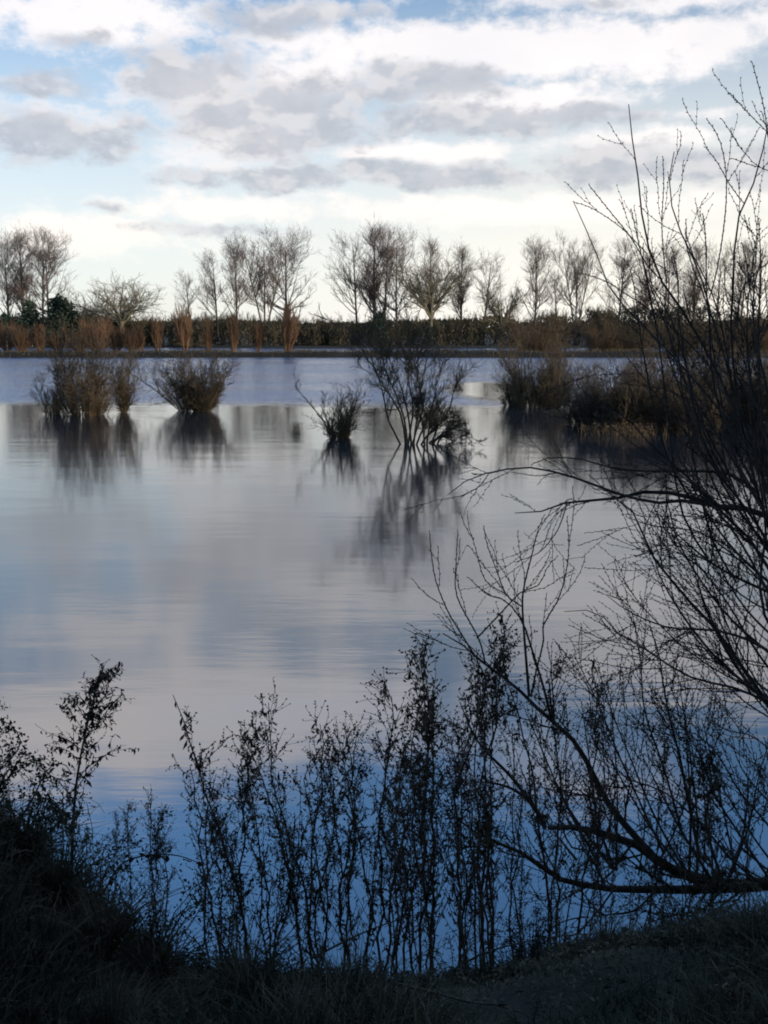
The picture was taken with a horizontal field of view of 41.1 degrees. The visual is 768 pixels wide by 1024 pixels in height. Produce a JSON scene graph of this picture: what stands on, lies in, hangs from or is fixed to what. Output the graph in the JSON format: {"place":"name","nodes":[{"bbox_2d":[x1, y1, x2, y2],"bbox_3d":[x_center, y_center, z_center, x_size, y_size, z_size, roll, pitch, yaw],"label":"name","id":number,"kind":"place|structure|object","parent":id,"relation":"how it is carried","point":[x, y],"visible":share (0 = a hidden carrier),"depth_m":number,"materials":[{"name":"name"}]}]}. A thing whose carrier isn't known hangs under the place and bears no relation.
{"place":"outdoors","nodes":[
{"label":"outdoors","id":0,"kind":"place"},
{"bbox_2d":[0,348,767,977],"bbox_3d":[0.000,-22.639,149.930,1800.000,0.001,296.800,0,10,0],"label":"water","id":1,"kind":"structure","parent":0,"point":[220,566],"depth_m":11.86,"materials":[{"name":"liquid"}]},
{"bbox_2d":[33,314,126,416],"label":"flooded bush","id":2,"kind":"object","parent":1,"relation":"in","point":[71,395],"visible":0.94,"depth_m":38.93,"materials":[{"name":"plant"}]},
{"bbox_2d":[103,341,144,412],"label":"flooded bush","id":3,"kind":"object","parent":1,"relation":"in","point":[125,394],"visible":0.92,"depth_m":40.69,"materials":[{"name":"plant"}]},
{"bbox_2d":[104,351,190,410],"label":"flooded bush","id":4,"kind":"object","parent":1,"relation":"in","point":[170,400],"visible":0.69,"depth_m":41.72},
{"bbox_2d":[153,343,241,411],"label":"flooded bush","id":5,"kind":"object","parent":1,"relation":"on","point":[197,396],"visible":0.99,"depth_m":41.20,"materials":[{"name":"plant"}]},
{"bbox_2d":[286,366,383,437],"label":"flooded bush","id":6,"kind":"object","parent":1,"relation":"in","point":[331,431],"visible":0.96,"depth_m":30.52,"materials":[{"name":"plant"}]},
{"bbox_2d":[309,284,482,444],"bbox_3d":[0.295,-4.059,28.532,5.050,4.604,2.783,-4,10,-22],"label":"flooded bush","id":7,"kind":"object","parent":1,"relation":"in","point":[409,367],"visible":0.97,"depth_m":28.62,"materials":[{"name":"plant"}]},
{"bbox_2d":[410,393,487,447],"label":"flooded bush","id":8,"kind":"object","parent":1,"relation":"in","point":[447,433],"visible":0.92,"depth_m":28.73,"materials":[{"name":"plant"}]},
{"bbox_2d":[485,325,577,408],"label":"flooded bush","id":9,"kind":"object","parent":1,"relation":"on","point":[533,387],"visible":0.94,"depth_m":43.18,"materials":[{"name":"plant"}]},
{"bbox_2d":[530,336,584,407],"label":"flooded bush","id":10,"kind":"object","parent":1,"relation":"in","point":[553,404],"visible":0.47,"depth_m":43.48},
{"bbox_2d":[551,357,659,429],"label":"flooded bush","id":11,"kind":"object","parent":1,"relation":"in","point":[584,400],"visible":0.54,"depth_m":33.47,"materials":[{"name":"plant"}]},
{"bbox_2d":[583,350,665,431],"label":"flooded bush","id":12,"kind":"object","parent":1,"relation":"in","point":[631,412],"visible":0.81,"depth_m":32.53,"materials":[{"name":"plant"}]},
{"bbox_2d":[640,361,699,432],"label":"flooded bush","id":13,"kind":"object","parent":1,"relation":"in","point":[664,414],"visible":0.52,"depth_m":32.30,"materials":[{"name":"plant"}]},
{"bbox_2d":[661,363,733,434],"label":"flooded bush","id":14,"kind":"object","parent":1,"relation":"in","point":[717,421],"visible":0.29,"depth_m":31.68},
{"bbox_2d":[0,334,767,1023],"bbox_3d":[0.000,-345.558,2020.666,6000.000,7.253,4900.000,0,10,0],"label":"ground","id":15,"kind":"structure","parent":0,"point":[510,998],"depth_m":2.66,"materials":[{"name":"plant"}]},
{"bbox_2d":[0,230,35,313],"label":"poplar tree","id":16,"kind":"object","parent":15,"relation":"on","point":[2,265],"visible":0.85,"depth_m":287.42,"materials":[{"name":"brown plant"}]},
{"bbox_2d":[1,220,41,327],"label":"poplar tree","id":17,"kind":"object","parent":15,"relation":"on","point":[18,243],"visible":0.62,"depth_m":289.73,"materials":[{"name":"brown plant"}]},
{"bbox_2d":[0,697,61,840],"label":"bramble bush","id":18,"kind":"object","parent":15,"relation":"on","point":[9,757],"visible":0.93,"depth_m":2.93,"materials":[{"name":"black plant"}]},
{"bbox_2d":[0,225,77,341],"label":"poplar tree","id":19,"kind":"object","parent":15,"relation":"on","point":[50,263],"visible":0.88,"depth_m":276.45,"materials":[{"name":"brown plant"}]},
{"bbox_2d":[8,223,73,322],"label":"poplar tree","id":20,"kind":"object","parent":15,"relation":"on","point":[43,277],"visible":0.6,"depth_m":282.13,"materials":[{"name":"brown plant"}]},
{"bbox_2d":[0,754,105,874],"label":"grass tussock","id":21,"kind":"object","parent":15,"relation":"on","point":[52,837],"depth_m":2.77,"materials":[{"name":"plant"}]},
{"bbox_2d":[0,774,109,891],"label":"bramble bush","id":22,"kind":"object","parent":15,"relation":"on","point":[42,832],"visible":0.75,"depth_m":2.75,"materials":[{"name":"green plant"}]},
{"bbox_2d":[37,292,80,344],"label":"evergreen tree","id":23,"kind":"object","parent":15,"relation":"on","point":[58,305],"visible":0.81,"depth_m":269.47,"materials":[{"name":"green plant"}]},
{"bbox_2d":[5,780,149,927],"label":"grass tussock","id":24,"kind":"object","parent":15,"relation":"on","point":[51,875],"depth_m":2.75,"materials":[{"name":"plant"}]},
{"bbox_2d":[18,654,139,879],"bbox_3d":[-0.976,0.861,3.300,0.382,0.795,0.303,-6,11,-31],"label":"dry weed","id":25,"kind":"object","parent":15,"relation":"on","point":[90,714],"visible":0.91,"depth_m":3.28,"materials":[{"name":"brown plant"}]},
{"bbox_2d":[28,802,181,940],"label":"bramble bush","id":26,"kind":"object","parent":15,"relation":"on","point":[133,844],"visible":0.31,"depth_m":2.98,"materials":[{"name":"black plant"}]},
{"bbox_2d":[60,272,166,345],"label":"round tree","id":27,"kind":"object","parent":15,"relation":"on","point":[123,316],"visible":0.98,"depth_m":276.25,"materials":[{"name":"plant"}]},
{"bbox_2d":[34,793,198,988],"bbox_3d":[-0.761,0.961,2.704,0.525,0.442,0.610,1,10,4],"label":"grass tussock","id":28,"kind":"object","parent":15,"relation":"on","point":[102,923],"depth_m":2.70,"materials":[{"name":"plant"}]},
{"bbox_2d":[40,918,216,1023],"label":"grass tussock","id":29,"kind":"object","parent":15,"relation":"on","point":[102,1014],"depth_m":2.37,"materials":[{"name":"plant"}]},
{"bbox_2d":[106,889,237,994],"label":"grass tussock","id":30,"kind":"object","parent":15,"relation":"on","point":[167,965],"depth_m":2.74,"materials":[{"name":"plant"}]},
{"bbox_2d":[68,850,282,996],"bbox_3d":[-0.676,1.140,2.842,0.770,0.279,0.612,1,10,7],"label":"bramble bush","id":31,"kind":"object","parent":15,"relation":"on","point":[182,912],"visible":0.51,"depth_m":2.84,"materials":[{"name":"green plant"}]},
{"bbox_2d":[165,754,238,963],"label":"dry weed","id":32,"kind":"object","parent":15,"relation":"on","point":[201,825],"visible":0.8,"depth_m":3.58,"materials":[{"name":"black plant"}]},
{"bbox_2d":[184,765,230,966],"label":"dry weed","id":33,"kind":"object","parent":15,"relation":"on","point":[206,877],"visible":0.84,"depth_m":3.19,"materials":[{"name":"black plant"}]},
{"bbox_2d":[182,247,243,344],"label":"poplar tree","id":34,"kind":"object","parent":15,"relation":"on","point":[212,287],"visible":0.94,"depth_m":283.26,"materials":[{"name":"brown plant"}]},
{"bbox_2d":[173,695,266,968],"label":"dry weed","id":35,"kind":"object","parent":15,"relation":"on","point":[199,766],"visible":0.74,"depth_m":3.56,"materials":[{"name":"black plant"}]},
{"bbox_2d":[198,796,257,960],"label":"dry weed","id":36,"kind":"object","parent":15,"relation":"on","point":[222,842],"visible":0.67,"depth_m":3.23,"materials":[{"name":"black plant"}]},
{"bbox_2d":[214,231,257,344],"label":"poplar tree","id":37,"kind":"object","parent":15,"relation":"on","point":[235,289],"visible":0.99,"depth_m":281.16,"materials":[{"name":"brown plant"}]},
{"bbox_2d":[205,714,278,956],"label":"dry weed","id":38,"kind":"object","parent":15,"relation":"on","point":[247,787],"visible":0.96,"depth_m":3.07,"materials":[{"name":"black plant"}]},
{"bbox_2d":[158,900,325,969],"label":"bramble bush","id":39,"kind":"object","parent":15,"relation":"on","point":[219,933],"visible":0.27,"depth_m":3.17,"materials":[{"name":"black plant"}]},
{"bbox_2d":[154,883,348,1022],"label":"grass tussock","id":40,"kind":"object","parent":15,"relation":"on","point":[245,968],"depth_m":2.65,"materials":[{"name":"plant"}]},
{"bbox_2d":[224,230,304,337],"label":"poplar tree","id":41,"kind":"object","parent":15,"relation":"on","point":[261,284],"visible":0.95,"depth_m":285.11,"materials":[{"name":"brown plant"}]},
{"bbox_2d":[225,735,305,965],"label":"dry weed","id":42,"kind":"object","parent":15,"relation":"on","point":[267,862],"visible":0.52,"depth_m":3.25,"materials":[{"name":"black plant"}]},
{"bbox_2d":[226,773,306,961],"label":"dry weed","id":43,"kind":"object","parent":15,"relation":"on","point":[253,819],"visible":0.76,"depth_m":3.16,"materials":[{"name":"black plant"}]},
{"bbox_2d":[227,219,320,316],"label":"poplar tree","id":44,"kind":"object","parent":15,"relation":"on","point":[286,283],"visible":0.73,"depth_m":293.83,"materials":[{"name":"brown plant"}]},
{"bbox_2d":[234,709,315,961],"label":"dry weed","id":45,"kind":"object","parent":15,"relation":"on","point":[244,738],"visible":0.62,"depth_m":3.44,"materials":[{"name":"black plant"}]},
{"bbox_2d":[245,809,319,965],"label":"dry weed","id":46,"kind":"object","parent":15,"relation":"on","point":[294,876],"visible":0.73,"depth_m":3.20,"materials":[{"name":"black plant"}]},
{"bbox_2d":[240,677,341,970],"bbox_3d":[-0.338,1.209,3.711,0.249,1.229,0.362,-16,11,-32],"label":"dry weed","id":47,"kind":"object","parent":15,"relation":"on","point":[308,923],"visible":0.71,"depth_m":3.71,"materials":[{"name":"black plant"}]},
{"bbox_2d":[279,301,303,351],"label":"osier bush","id":48,"kind":"object","parent":15,"relation":"on","point":[289,328],"visible":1,"depth_m":151.46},
{"bbox_2d":[257,773,326,970],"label":"dry weed","id":49,"kind":"object","parent":15,"relation":"on","point":[275,823],"visible":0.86,"depth_m":3.21,"materials":[{"name":"black plant"}]},
{"bbox_2d":[261,771,336,966],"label":"dry weed","id":50,"kind":"object","parent":15,"relation":"on","point":[288,902],"visible":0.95,"depth_m":3.17,"materials":[{"name":"black plant"}]},
{"bbox_2d":[280,736,337,968],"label":"dry weed","id":51,"kind":"object","parent":15,"relation":"on","point":[295,781],"visible":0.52,"depth_m":3.90,"materials":[{"name":"black plant"}]},
{"bbox_2d":[276,700,349,968],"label":"dry weed","id":52,"kind":"object","parent":15,"relation":"on","point":[317,786],"visible":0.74,"depth_m":3.73,"materials":[{"name":"black plant"}]},
{"bbox_2d":[270,748,367,965],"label":"dry weed","id":53,"kind":"object","parent":15,"relation":"on","point":[335,809],"visible":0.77,"depth_m":3.65,"materials":[{"name":"black plant"}]},
{"bbox_2d":[310,740,366,968],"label":"dry weed","id":54,"kind":"object","parent":15,"relation":"on","point":[338,921],"visible":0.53,"depth_m":3.73,"materials":[{"name":"black plant"}]},
{"bbox_2d":[297,720,382,961],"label":"dry weed","id":55,"kind":"object","parent":15,"relation":"on","point":[363,773],"visible":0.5,"depth_m":3.73,"materials":[{"name":"black plant"}]},
{"bbox_2d":[322,230,372,326],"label":"poplar tree","id":56,"kind":"object","parent":15,"relation":"on","point":[345,281],"visible":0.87,"depth_m":287.37,"materials":[{"name":"brown plant"}]},
{"bbox_2d":[316,711,381,968],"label":"dry weed","id":57,"kind":"object","parent":15,"relation":"on","point":[355,817],"visible":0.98,"depth_m":3.20,"materials":[{"name":"black plant"}]},
{"bbox_2d":[325,794,376,970],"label":"dry weed","id":58,"kind":"object","parent":15,"relation":"on","point":[347,855],"visible":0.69,"depth_m":3.69,"materials":[{"name":"black plant"}]},
{"bbox_2d":[277,904,436,1019],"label":"grass tussock","id":59,"kind":"object","parent":15,"relation":"on","point":[355,974],"depth_m":2.67,"materials":[{"name":"plant"}]},
{"bbox_2d":[335,716,384,961],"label":"dry weed","id":60,"kind":"object","parent":15,"relation":"on","point":[348,886],"visible":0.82,"depth_m":3.65,"materials":[{"name":"black plant"}]},
{"bbox_2d":[350,812,387,970],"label":"dry weed","id":61,"kind":"object","parent":15,"relation":"on","point":[374,868],"visible":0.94,"depth_m":3.25,"materials":[{"name":"black plant"}]},
{"bbox_2d":[347,211,398,318],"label":"poplar tree","id":62,"kind":"object","parent":15,"relation":"on","point":[373,264],"visible":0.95,"depth_m":279.69,"materials":[{"name":"brown plant"}]},
{"bbox_2d":[0,297,767,346],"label":"woodland","id":63,"kind":"object","parent":15,"relation":"on","point":[317,333],"visible":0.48,"depth_m":278.90,"materials":[{"name":"plant"}]},
{"bbox_2d":[0,347,767,357],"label":"bank grass","id":64,"kind":"structure","parent":15,"relation":"on","point":[335,351],"depth_m":150.07,"materials":[{"name":"brown plant"}]},
{"bbox_2d":[350,666,420,973],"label":"dry weed","id":65,"kind":"object","parent":15,"relation":"on","point":[387,757],"visible":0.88,"depth_m":3.47,"materials":[{"name":"brown plant"}]},
{"bbox_2d":[349,219,422,345],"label":"poplar tree","id":66,"kind":"object","parent":15,"relation":"on","point":[398,252],"visible":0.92,"depth_m":277.05,"materials":[{"name":"brown plant"}]},
{"bbox_2d":[367,697,443,971],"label":"dry weed","id":67,"kind":"object","parent":15,"relation":"on","point":[390,925],"visible":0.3,"depth_m":3.79,"materials":[{"name":"plant"}]},
{"bbox_2d":[379,730,434,973],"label":"dry weed","id":68,"kind":"object","parent":15,"relation":"on","point":[413,871],"visible":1,"depth_m":3.26,"materials":[{"name":"black plant"}]},
{"bbox_2d":[386,689,448,975],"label":"dry weed","id":69,"kind":"object","parent":15,"relation":"on","point":[416,727],"visible":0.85,"depth_m":3.35,"materials":[{"name":"black plant"}]},
{"bbox_2d":[390,732,450,972],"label":"dry weed","id":70,"kind":"object","parent":15,"relation":"on","point":[434,861],"visible":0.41,"depth_m":3.62,"materials":[{"name":"black plant"}]},
{"bbox_2d":[385,640,463,972],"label":"dry weed","id":71,"kind":"object","parent":15,"relation":"on","point":[426,738],"visible":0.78,"depth_m":3.44,"materials":[{"name":"brown plant"}]},
{"bbox_2d":[386,630,469,971],"bbox_3d":[0.164,1.088,3.570,0.273,1.396,0.269,2,10,13],"label":"dry weed","id":72,"kind":"object","parent":15,"relation":"on","point":[434,897],"visible":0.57,"depth_m":3.53,"materials":[{"name":"brown plant"}]},
{"bbox_2d":[386,244,491,345],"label":"round tree","id":73,"kind":"object","parent":15,"relation":"on","point":[428,303],"visible":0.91,"depth_m":276.10,"materials":[{"name":"plant"}]},
{"bbox_2d":[392,928,508,984],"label":"bramble bush","id":74,"kind":"object","parent":15,"relation":"on","point":[454,971],"visible":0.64,"depth_m":3.11,"materials":[{"name":"black plant"}]},
{"bbox_2d":[412,765,491,972],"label":"dry weed","id":75,"kind":"object","parent":15,"relation":"on","point":[453,891],"visible":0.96,"depth_m":3.19,"materials":[{"name":"brown plant"}]},
{"bbox_2d":[429,719,485,981],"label":"dry weed","id":76,"kind":"object","parent":15,"relation":"on","point":[456,824],"visible":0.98,"depth_m":3.19,"materials":[{"name":"black plant"}]},
{"bbox_2d":[439,741,486,975],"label":"dry weed","id":77,"kind":"object","parent":15,"relation":"on","point":[471,858],"visible":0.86,"depth_m":3.24,"materials":[{"name":"black plant"}]},
{"bbox_2d":[451,708,488,974],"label":"dry weed","id":78,"kind":"object","parent":15,"relation":"on","point":[473,843],"visible":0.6,"depth_m":3.40,"materials":[{"name":"brown plant"}]},
{"bbox_2d":[430,618,521,971],"bbox_3d":[0.295,1.031,3.485,0.296,1.366,0.236,-2,10,-13],"label":"dry weed","id":79,"kind":"object","parent":15,"relation":"on","point":[495,660],"visible":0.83,"depth_m":3.42,"materials":[{"name":"black plant"}]},
{"bbox_2d":[446,689,507,972],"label":"dry weed","id":80,"kind":"object","parent":15,"relation":"on","point":[478,823],"visible":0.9,"depth_m":3.25,"materials":[{"name":"brown plant"}]},
{"bbox_2d":[462,648,520,966],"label":"dry weed","id":81,"kind":"object","parent":15,"relation":"on","point":[484,755],"visible":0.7,"depth_m":3.60,"materials":[{"name":"brown plant"}]},
{"bbox_2d":[453,601,537,967],"bbox_3d":[0.397,1.061,3.748,0.250,1.473,0.328,5,11,25],"label":"dry weed","id":82,"kind":"object","parent":15,"relation":"on","point":[497,690],"visible":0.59,"depth_m":3.70,"materials":[{"name":"black plant"}]},
{"bbox_2d":[464,278,537,345],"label":"round tree","id":83,"kind":"object","parent":15,"relation":"on","point":[499,310],"visible":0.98,"depth_m":277.12,"materials":[{"name":"plant"}]},
{"bbox_2d":[480,789,525,972],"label":"dry weed","id":84,"kind":"object","parent":15,"relation":"on","point":[488,852],"visible":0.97,"depth_m":3.30,"materials":[{"name":"black plant"}]},
{"bbox_2d":[494,735,533,954],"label":"dry weed","id":85,"kind":"object","parent":15,"relation":"on","point":[512,813],"visible":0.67,"depth_m":3.91,"materials":[{"name":"black plant"}]},
{"bbox_2d":[501,797,542,959],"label":"dry weed","id":86,"kind":"object","parent":15,"relation":"on","point":[523,877],"visible":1,"depth_m":3.18,"materials":[{"name":"black plant"}]},
{"bbox_2d":[485,902,578,974],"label":"bramble bush","id":87,"kind":"object","parent":15,"relation":"on","point":[535,945],"visible":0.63,"depth_m":3.40,"materials":[{"name":"green plant"}]},
{"bbox_2d":[489,641,575,948],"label":"dry weed","id":88,"kind":"object","parent":15,"relation":"on","point":[536,818],"visible":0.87,"depth_m":3.66,"materials":[{"name":"brown plant"}]},
{"bbox_2d":[485,306,586,351],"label":"willow scrub","id":89,"kind":"object","parent":15,"relation":"on","point":[534,343],"visible":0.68,"depth_m":156.27,"materials":[{"name":"plant"}]},
{"bbox_2d":[516,232,562,335],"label":"poplar tree","id":90,"kind":"object","parent":15,"relation":"on","point":[534,267],"visible":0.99,"depth_m":276.81,"materials":[{"name":"brown plant"}]},
{"bbox_2d":[523,647,581,947],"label":"dry weed","id":91,"kind":"object","parent":15,"relation":"on","point":[558,731],"visible":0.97,"depth_m":3.52,"materials":[{"name":"brown plant"}]},
{"bbox_2d":[554,805,594,948],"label":"dry weed","id":92,"kind":"object","parent":15,"relation":"on","point":[578,871],"visible":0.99,"depth_m":3.30,"materials":[{"name":"brown plant"}]},
{"bbox_2d":[545,229,613,344],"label":"poplar tree","id":93,"kind":"object","parent":15,"relation":"on","point":[576,279],"visible":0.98,"depth_m":283.15,"materials":[{"name":"brown plant"}]},
{"bbox_2d":[395,481,767,954],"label":"fallen willow","id":94,"kind":"object","parent":15,"relation":"on","point":[629,843],"visible":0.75,"depth_m":4.10,"materials":[{"name":"brown plant"}]},
{"bbox_2d":[399,61,767,767],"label":"willow tree","id":95,"kind":"object","parent":15,"relation":"on","point":[755,457],"visible":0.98,"depth_m":4.51,"materials":[{"name":"brown plant"}]},
{"bbox_2d":[566,651,625,939],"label":"dry weed","id":96,"kind":"object","parent":15,"relation":"on","point":[598,719],"visible":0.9,"depth_m":3.74,"materials":[{"name":"brown plant"}]},
{"bbox_2d":[569,310,634,351],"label":"willow scrub","id":97,"kind":"object","parent":15,"relation":"on","point":[596,341],"visible":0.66,"depth_m":156.76,"materials":[{"name":"plant"}]},
{"bbox_2d":[549,885,655,950],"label":"grass tussock","id":98,"kind":"object","parent":15,"relation":"on","point":[608,930],"depth_m":2.96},
{"bbox_2d":[593,232,646,321],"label":"poplar tree","id":99,"kind":"object","parent":15,"relation":"on","point":[625,280],"visible":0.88,"depth_m":291.17,"materials":[{"name":"brown plant"}]},
{"bbox_2d":[634,708,689,930],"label":"dry weed","id":100,"kind":"object","parent":15,"relation":"on","point":[663,763],"visible":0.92,"depth_m":3.46,"materials":[{"name":"brown plant"}]},
{"bbox_2d":[581,843,767,940],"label":"bramble bush","id":101,"kind":"object","parent":15,"relation":"on","point":[682,911],"visible":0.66,"depth_m":3.38,"materials":[{"name":"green plant"}]},
{"bbox_2d":[672,234,714,343],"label":"poplar tree","id":102,"kind":"object","parent":15,"relation":"on","point":[692,280],"visible":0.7,"depth_m":287.68,"materials":[{"name":"brown plant"}]},
{"bbox_2d":[685,239,742,344],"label":"poplar tree","id":103,"kind":"object","parent":15,"relation":"on","point":[722,278],"visible":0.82,"depth_m":278.93,"materials":[{"name":"brown plant"}]},
{"bbox_2d":[678,743,762,914],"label":"dry weed","id":104,"kind":"object","parent":15,"relation":"on","point":[714,785],"visible":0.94,"depth_m":3.52,"materials":[{"name":"brown plant"}]},
{"bbox_2d":[730,757,767,910],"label":"dry weed","id":105,"kind":"object","parent":15,"relation":"on","point":[749,830],"visible":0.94,"depth_m":3.65,"materials":[{"name":"brown plant"}]},
{"bbox_2d":[0,0,767,332],"label":"sky","id":106,"kind":"structure","parent":0,"point":[150,132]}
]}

